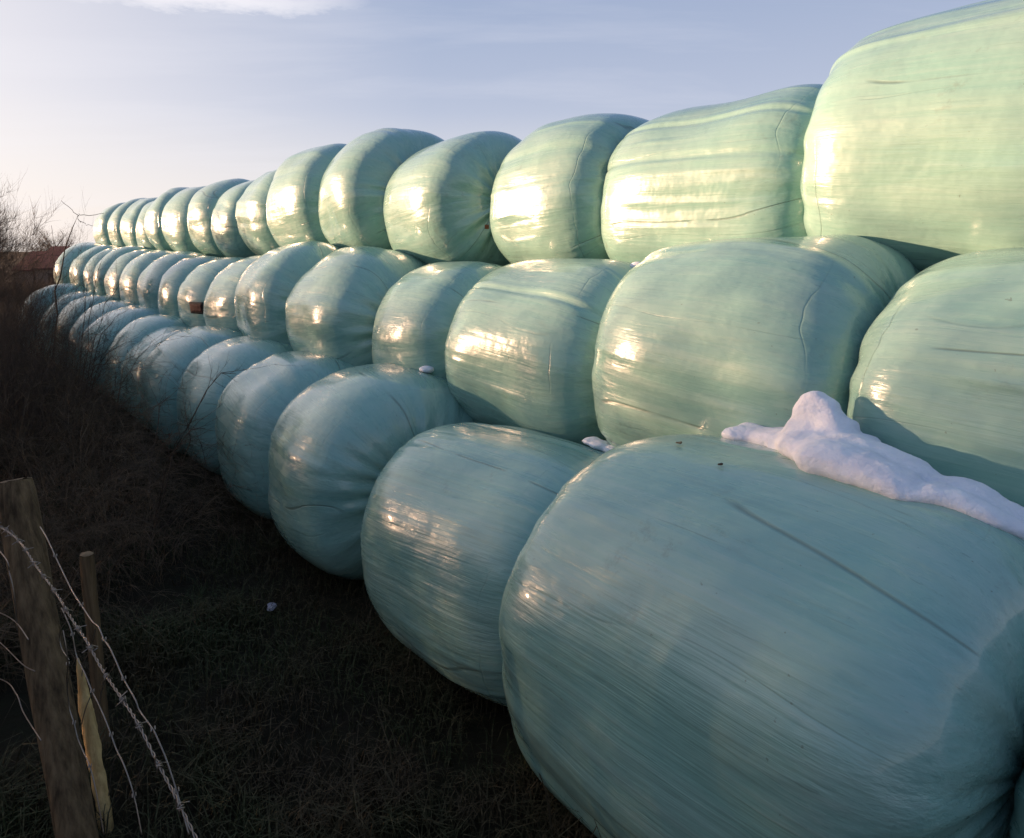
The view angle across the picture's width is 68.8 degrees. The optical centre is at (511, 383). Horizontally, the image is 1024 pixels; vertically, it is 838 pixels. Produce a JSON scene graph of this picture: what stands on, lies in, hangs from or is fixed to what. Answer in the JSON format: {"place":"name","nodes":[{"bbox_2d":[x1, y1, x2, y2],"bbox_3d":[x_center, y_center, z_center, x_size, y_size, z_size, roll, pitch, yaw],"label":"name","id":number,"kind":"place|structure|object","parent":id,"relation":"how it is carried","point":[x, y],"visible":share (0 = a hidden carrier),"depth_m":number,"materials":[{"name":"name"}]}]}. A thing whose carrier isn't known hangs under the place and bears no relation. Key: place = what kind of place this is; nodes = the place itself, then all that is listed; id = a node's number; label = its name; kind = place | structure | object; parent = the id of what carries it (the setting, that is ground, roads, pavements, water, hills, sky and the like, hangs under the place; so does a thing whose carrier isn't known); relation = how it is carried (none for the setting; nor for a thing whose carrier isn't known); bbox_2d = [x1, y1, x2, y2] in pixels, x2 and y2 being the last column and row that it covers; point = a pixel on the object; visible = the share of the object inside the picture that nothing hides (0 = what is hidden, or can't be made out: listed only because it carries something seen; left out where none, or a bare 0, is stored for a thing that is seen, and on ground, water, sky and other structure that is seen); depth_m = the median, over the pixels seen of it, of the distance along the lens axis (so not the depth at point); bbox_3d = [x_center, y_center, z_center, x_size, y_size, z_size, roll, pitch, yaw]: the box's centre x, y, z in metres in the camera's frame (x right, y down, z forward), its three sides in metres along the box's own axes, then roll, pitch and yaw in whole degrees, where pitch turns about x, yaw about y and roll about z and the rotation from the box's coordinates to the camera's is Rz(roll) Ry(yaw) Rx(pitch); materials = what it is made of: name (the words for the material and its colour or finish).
{"place":"outdoors","nodes":[
{"label":"outdoors","id":0,"kind":"place"},
{"bbox_2d":[0,252,600,837],"bbox_3d":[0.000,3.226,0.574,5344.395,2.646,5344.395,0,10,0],"label":"ground","id":1,"kind":"structure","parent":0,"point":[12,720],"depth_m":3.29,"materials":[{"name":"plant"}]},
{"bbox_2d":[7,280,52,296],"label":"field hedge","id":2,"kind":"object","parent":1,"relation":"on","point":[36,285],"visible":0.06,"depth_m":72.87,"materials":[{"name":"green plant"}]},
{"bbox_2d":[0,175,64,298],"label":"bare tree","id":3,"kind":"object","parent":1,"relation":"on","point":[5,237],"visible":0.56,"depth_m":10.89,"materials":[{"name":"brown plant"}]},
{"bbox_2d":[21,230,51,252],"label":"bare tree","id":4,"kind":"object","parent":1,"relation":"on","point":[35,243],"visible":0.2,"depth_m":119.30,"materials":[{"name":"brown plant"}]},
{"bbox_2d":[0,236,81,379],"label":"bare shrub","id":5,"kind":"object","parent":1,"relation":"on","point":[34,302],"visible":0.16,"depth_m":11.57,"materials":[{"name":"brown plant"}]},
{"bbox_2d":[1,292,82,400],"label":"bramble","id":6,"kind":"object","parent":1,"relation":"on","point":[51,350],"visible":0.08,"depth_m":10.14,"materials":[{"name":"brown plant"}]},
{"bbox_2d":[14,246,70,286],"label":"barn","id":7,"kind":"structure","parent":1,"relation":"on","point":[57,249],"depth_m":89.25,"materials":[{"name":"brick"}]},
{"bbox_2d":[0,477,98,837],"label":"fence post","id":8,"kind":"object","parent":1,"relation":"on","point":[64,767],"visible":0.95,"depth_m":2.37,"materials":[{"name":"brown wood"}]},
{"bbox_2d":[0,526,189,834],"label":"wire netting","id":9,"kind":"object","parent":8,"relation":"attached to","point":[134,793],"visible":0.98,"depth_m":1.69,"materials":[{"name":"grey metal"}]},
{"bbox_2d":[0,522,197,837],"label":"barbed wire","id":10,"kind":"object","parent":8,"relation":"attached to","point":[157,764],"visible":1,"depth_m":1.46,"materials":[{"name":"grey metal"}]},
{"bbox_2d":[0,168,99,413],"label":"bare shrub","id":11,"kind":"object","parent":1,"relation":"on","point":[29,283],"visible":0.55,"depth_m":8.01,"materials":[{"name":"brown plant"}]},
{"bbox_2d":[0,229,101,408],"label":"bare shrub","id":12,"kind":"object","parent":1,"relation":"on","point":[29,300],"visible":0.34,"depth_m":9.27,"materials":[{"name":"brown plant"}]},
{"bbox_2d":[20,283,84,354],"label":"wrapped bale","id":13,"kind":"object","parent":1,"relation":"on","point":[72,285],"visible":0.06,"depth_m":13.49},
{"bbox_2d":[53,242,100,282],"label":"wrapped bale","id":14,"kind":"object","parent":13,"relation":"on","point":[87,246],"visible":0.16,"depth_m":14.86},
{"bbox_2d":[93,202,125,244],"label":"wrapped bale","id":15,"kind":"object","parent":14,"relation":"on","point":[100,233],"visible":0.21,"depth_m":15.17},
{"bbox_2d":[69,244,116,285],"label":"wrapped bale","id":16,"kind":"object","parent":13,"relation":"on","point":[93,251],"visible":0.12,"depth_m":14.11},
{"bbox_2d":[107,198,143,246],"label":"wrapped bale","id":17,"kind":"object","parent":16,"relation":"on","point":[114,233],"visible":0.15,"depth_m":14.34},
{"bbox_2d":[29,214,77,250],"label":"bare tree","id":18,"kind":"object","parent":1,"relation":"on","point":[48,246],"visible":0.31,"depth_m":116.23,"materials":[{"name":"brown plant"}]},
{"bbox_2d":[0,173,108,382],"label":"bare shrub","id":19,"kind":"object","parent":1,"relation":"on","point":[10,262],"visible":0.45,"depth_m":10.56,"materials":[{"name":"brown plant"}]},
{"bbox_2d":[1,302,118,418],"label":"bramble","id":20,"kind":"object","parent":1,"relation":"on","point":[64,368],"visible":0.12,"depth_m":9.01,"materials":[{"name":"brown plant"}]},
{"bbox_2d":[41,228,81,250],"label":"bare tree","id":21,"kind":"object","parent":1,"relation":"on","point":[63,240],"visible":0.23,"depth_m":117.26,"materials":[{"name":"brown plant"}]},
{"bbox_2d":[39,291,95,364],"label":"wrapped bale","id":22,"kind":"object","parent":1,"relation":"on","point":[81,293],"visible":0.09,"depth_m":12.62},
{"bbox_2d":[83,247,119,290],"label":"wrapped bale","id":23,"kind":"object","parent":22,"relation":"on","point":[96,260],"visible":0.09,"depth_m":13.33},
{"bbox_2d":[120,197,157,245],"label":"wrapped bale","id":24,"kind":"object","parent":23,"relation":"on","point":[128,221],"visible":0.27,"depth_m":13.56},
{"bbox_2d":[93,246,146,294],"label":"wrapped bale","id":25,"kind":"object","parent":22,"relation":"on","point":[111,255],"visible":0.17,"depth_m":12.59},
{"bbox_2d":[136,201,156,249],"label":"wrapped bale","id":26,"kind":"object","parent":25,"relation":"on","point":[142,238],"visible":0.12,"depth_m":12.81},
{"bbox_2d":[0,231,149,495],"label":"bare shrub","id":27,"kind":"object","parent":1,"relation":"on","point":[31,426],"visible":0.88,"depth_m":5.78,"materials":[{"name":"brown plant"}]},
{"bbox_2d":[1,328,150,465],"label":"bramble","id":28,"kind":"object","parent":1,"relation":"on","point":[128,418],"visible":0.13,"depth_m":7.75,"materials":[{"name":"brown plant"}]},
{"bbox_2d":[51,203,103,433],"bbox_3d":[-4.541,-0.640,7.889,0.626,2.506,0.045,-8,13,-39],"label":"sapling","id":29,"kind":"object","parent":1,"relation":"on","point":[61,273],"visible":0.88,"depth_m":7.71,"materials":[{"name":"brown plant"}]},
{"bbox_2d":[0,229,158,463],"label":"bare shrub","id":30,"kind":"object","parent":1,"relation":"on","point":[57,368],"visible":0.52,"depth_m":6.86,"materials":[{"name":"brown plant"}]},
{"bbox_2d":[56,295,114,366],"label":"wrapped bale","id":31,"kind":"object","parent":1,"relation":"on","point":[103,297],"visible":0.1,"depth_m":11.67},
{"bbox_2d":[104,249,153,300],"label":"wrapped bale","id":32,"kind":"object","parent":31,"relation":"on","point":[113,275],"visible":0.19,"depth_m":11.93},
{"bbox_2d":[144,187,188,251],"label":"wrapped bale","id":33,"kind":"object","parent":32,"relation":"on","point":[153,226],"visible":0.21,"depth_m":12.00},
{"bbox_2d":[79,551,110,748],"bbox_3d":[-1.662,1.119,2.995,0.054,0.950,0.092,-10,14,-44],"label":"wooden stake","id":34,"kind":"object","parent":1,"relation":"on","point":[88,581],"visible":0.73,"depth_m":2.95,"materials":[{"name":"brown wood"}]},
{"bbox_2d":[76,658,113,833],"bbox_3d":[-1.481,1.282,2.650,0.052,0.588,0.208,-9,14,-42],"label":"wooden stake","id":35,"kind":"object","parent":1,"relation":"on","point":[92,743],"visible":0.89,"depth_m":2.64,"materials":[{"name":"brown wood"}]},
{"bbox_2d":[0,461,195,760],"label":"bramble","id":36,"kind":"object","parent":1,"relation":"on","point":[9,627],"visible":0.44,"depth_m":3.64,"materials":[{"name":"brown plant"}]},
{"bbox_2d":[2,336,196,501],"bbox_3d":[-3.781,0.432,6.558,2.203,1.773,2.826,-4,11,-22],"label":"bramble","id":37,"kind":"object","parent":1,"relation":"on","point":[120,433],"visible":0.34,"depth_m":6.57,"materials":[{"name":"brown plant"}]},
{"bbox_2d":[68,300,136,380],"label":"wrapped bale","id":38,"kind":"object","parent":1,"relation":"on","point":[105,308],"visible":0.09,"depth_m":10.69},
{"bbox_2d":[119,250,173,304],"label":"wrapped bale","id":39,"kind":"object","parent":38,"relation":"on","point":[134,269],"visible":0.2,"depth_m":11.05},
{"bbox_2d":[161,186,204,253],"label":"wrapped bale","id":40,"kind":"object","parent":39,"relation":"on","point":[176,235],"visible":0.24,"depth_m":11.16},
{"bbox_2d":[0,281,206,488],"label":"bramble","id":41,"kind":"object","parent":1,"relation":"on","point":[100,406],"visible":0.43,"depth_m":6.47,"materials":[{"name":"brown plant"}]},
{"bbox_2d":[0,433,211,653],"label":"bramble","id":42,"kind":"object","parent":1,"relation":"on","point":[109,524],"visible":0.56,"depth_m":4.25,"materials":[{"name":"brown plant"}]},
{"bbox_2d":[72,240,139,450],"bbox_3d":[-3.924,-0.366,7.232,0.667,2.191,1.710,-6,12,-29],"label":"briar","id":43,"kind":"object","parent":1,"relation":"on","point":[95,335],"visible":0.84,"depth_m":7.32,"materials":[{"name":"brown plant"}]},
{"bbox_2d":[80,305,158,396],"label":"wrapped bale","id":44,"kind":"object","parent":1,"relation":"on","point":[140,312],"visible":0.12,"depth_m":9.69},
{"bbox_2d":[137,251,205,307],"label":"wrapped bale","id":45,"kind":"object","parent":44,"relation":"on","point":[156,269],"visible":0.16,"depth_m":10.16},
{"bbox_2d":[187,178,249,257],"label":"wrapped bale","id":46,"kind":"object","parent":45,"relation":"on","point":[202,204],"visible":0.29,"depth_m":10.30},
{"bbox_2d":[0,351,270,559],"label":"bramble","id":47,"kind":"object","parent":1,"relation":"on","point":[122,463],"visible":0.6,"depth_m":5.43,"materials":[{"name":"brown plant"}]},
{"bbox_2d":[1,410,270,604],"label":"bramble","id":48,"kind":"object","parent":1,"relation":"on","point":[147,531],"visible":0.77,"depth_m":4.69,"materials":[{"name":"brown plant"}]},
{"bbox_2d":[0,325,273,586],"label":"bramble","id":49,"kind":"object","parent":1,"relation":"on","point":[70,474],"visible":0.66,"depth_m":5.24,"materials":[{"name":"brown plant"}]},
{"bbox_2d":[105,314,185,411],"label":"wrapped bale","id":50,"kind":"object","parent":1,"relation":"on","point":[155,322],"visible":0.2,"depth_m":8.76},
{"bbox_2d":[157,256,220,315],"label":"wrapped bale","id":51,"kind":"object","parent":50,"relation":"on","point":[174,276],"visible":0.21,"depth_m":9.40},
{"bbox_2d":[211,180,256,257],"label":"wrapped bale","id":52,"kind":"object","parent":51,"relation":"on","point":[228,240],"visible":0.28,"depth_m":9.54},
{"bbox_2d":[120,326,191,428],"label":"wrapped bale","id":53,"kind":"object","parent":1,"relation":"on","point":[155,334],"visible":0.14,"depth_m":8.26},
{"bbox_2d":[177,257,243,327],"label":"wrapped bale","id":54,"kind":"object","parent":53,"relation":"on","point":[194,286],"visible":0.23,"depth_m":8.67},
{"bbox_2d":[235,169,279,254],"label":"wrapped bale","id":55,"kind":"object","parent":54,"relation":"on","point":[253,228],"visible":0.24,"depth_m":8.60},
{"bbox_2d":[140,326,242,455],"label":"wrapped bale","id":56,"kind":"object","parent":1,"relation":"on","point":[183,352],"visible":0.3,"depth_m":7.11},
{"bbox_2d":[203,255,261,331],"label":"wrapped bale","id":57,"kind":"object","parent":56,"relation":"on","point":[219,308],"visible":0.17,"depth_m":7.79},
{"bbox_2d":[266,143,346,246],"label":"wrapped bale","id":58,"kind":"object","parent":57,"relation":"on","point":[292,211],"visible":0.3,"depth_m":7.50},
{"bbox_2d":[114,353,292,551],"bbox_3d":[-2.198,0.448,5.029,1.394,1.361,0.878,5,11,27],"label":"briar","id":59,"kind":"object","parent":1,"relation":"on","point":[177,445],"visible":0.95,"depth_m":4.89,"materials":[{"name":"brown plant"}]},
{"bbox_2d":[177,336,292,475],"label":"wrapped bale","id":60,"kind":"object","parent":1,"relation":"on","point":[246,352],"visible":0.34,"depth_m":6.28},
{"bbox_2d":[234,241,339,343],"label":"wrapped bale","id":61,"kind":"object","parent":60,"relation":"on","point":[267,281],"visible":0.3,"depth_m":6.67},
{"bbox_2d":[318,128,444,249],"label":"wrapped bale","id":62,"kind":"object","parent":61,"relation":"on","point":[359,172],"visible":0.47,"depth_m":6.52},
{"bbox_2d":[267,602,276,610],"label":"snow","id":63,"kind":"structure","parent":1,"relation":"on","point":[270,604],"depth_m":4.17,"materials":[{"name":"white snow"}]},
{"bbox_2d":[215,351,354,519],"bbox_3d":[-1.569,0.371,5.878,1.343,1.241,1.314,-7,13,-34],"label":"wrapped bale","id":64,"kind":"object","parent":1,"relation":"on","point":[256,400],"visible":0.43,"depth_m":5.32},
{"bbox_2d":[285,246,426,365],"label":"wrapped bale","id":65,"kind":"object","parent":64,"relation":"on","point":[334,300],"visible":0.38,"depth_m":5.62},
{"bbox_2d":[383,131,521,265],"bbox_3d":[-0.370,-1.450,6.159,1.237,1.132,1.474,-5,11,-26],"label":"wrapped bale","id":66,"kind":"object","parent":65,"relation":"on","point":[437,202],"visible":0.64,"depth_m":5.51},
{"bbox_2d":[268,363,475,579],"bbox_3d":[-0.839,0.532,4.873,1.392,1.285,1.288,-6,11,-29],"label":"wrapped bale","id":67,"kind":"object","parent":1,"relation":"on","point":[340,438],"visible":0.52,"depth_m":4.28},
{"bbox_2d":[419,366,433,372],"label":"snow","id":68,"kind":"structure","parent":67,"relation":"on","point":[427,369],"depth_m":4.72,"materials":[{"name":"white snow"}]},
{"bbox_2d":[372,261,501,378],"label":"wrapped bale","id":69,"kind":"object","parent":67,"relation":"on","point":[416,311],"visible":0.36,"depth_m":4.84},
{"bbox_2d":[361,422,604,706],"bbox_3d":[0.018,0.810,3.721,1.230,1.129,1.444,-8,12,-39],"label":"wrapped bale","id":70,"kind":"object","parent":1,"relation":"on","point":[453,513],"visible":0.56,"depth_m":3.28},
{"bbox_2d":[444,258,632,446],"bbox_3d":[0.354,-0.171,4.463,1.245,1.138,1.369,-8,13,-39],"label":"wrapped bale","id":71,"kind":"object","parent":70,"relation":"on","point":[520,343],"visible":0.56,"depth_m":3.94},
{"bbox_2d":[490,113,648,262],"bbox_3d":[0.544,-1.248,5.181,1.226,1.139,1.158,-8,13,-39],"label":"wrapped bale","id":72,"kind":"object","parent":71,"relation":"on","point":[547,193],"visible":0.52,"depth_m":4.66},
{"bbox_2d":[630,262,639,266],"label":"snow","id":73,"kind":"structure","parent":71,"relation":"on","point":[633,264],"depth_m":3.98,"materials":[{"name":"white snow"}]},
{"bbox_2d":[582,437,614,451],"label":"snow","id":74,"kind":"structure","parent":70,"relation":"on","point":[596,443],"depth_m":3.54,"materials":[{"name":"white snow"}]},
{"bbox_2d":[499,434,1023,837],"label":"wrapped bale","id":75,"kind":"object","parent":1,"relation":"on","point":[749,640],"visible":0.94,"depth_m":1.91},
{"bbox_2d":[592,234,920,446],"bbox_3d":[1.161,-0.064,3.456,1.321,1.208,1.357,-8,12,-39],"label":"wrapped bale","id":76,"kind":"object","parent":75,"relation":"on","point":[714,337],"visible":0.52,"depth_m":2.94},
{"bbox_2d":[601,84,822,262],"bbox_3d":[1.296,-1.043,4.250,1.187,1.094,1.461,-8,12,-38],"label":"wrapped bale","id":77,"kind":"object","parent":76,"relation":"on","point":[729,170],"visible":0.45,"depth_m":3.78},
{"bbox_2d":[800,0,1023,270],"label":"wrapped bale","id":78,"kind":"object","parent":76,"relation":"on","point":[913,143],"visible":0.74,"depth_m":2.86},
{"bbox_2d":[721,391,1023,539],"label":"snow","id":79,"kind":"structure","parent":75,"relation":"on","point":[819,433],"depth_m":2.16,"materials":[{"name":"white snow"}]},
{"bbox_2d":[847,247,1023,506],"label":"wrapped bale","id":80,"kind":"object","parent":75,"relation":"on","point":[937,381],"visible":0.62,"depth_m":2.31},
{"bbox_2d":[1010,768,1023,837],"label":"wrapped bale","id":81,"kind":"object","parent":1,"relation":"on","point":[1017,825],"visible":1,"depth_m":1.73},
{"bbox_2d":[0,0,984,251],"label":"sky","id":82,"kind":"structure","parent":0,"point":[114,101],"materials":[{"name":"blue"}]}
]}

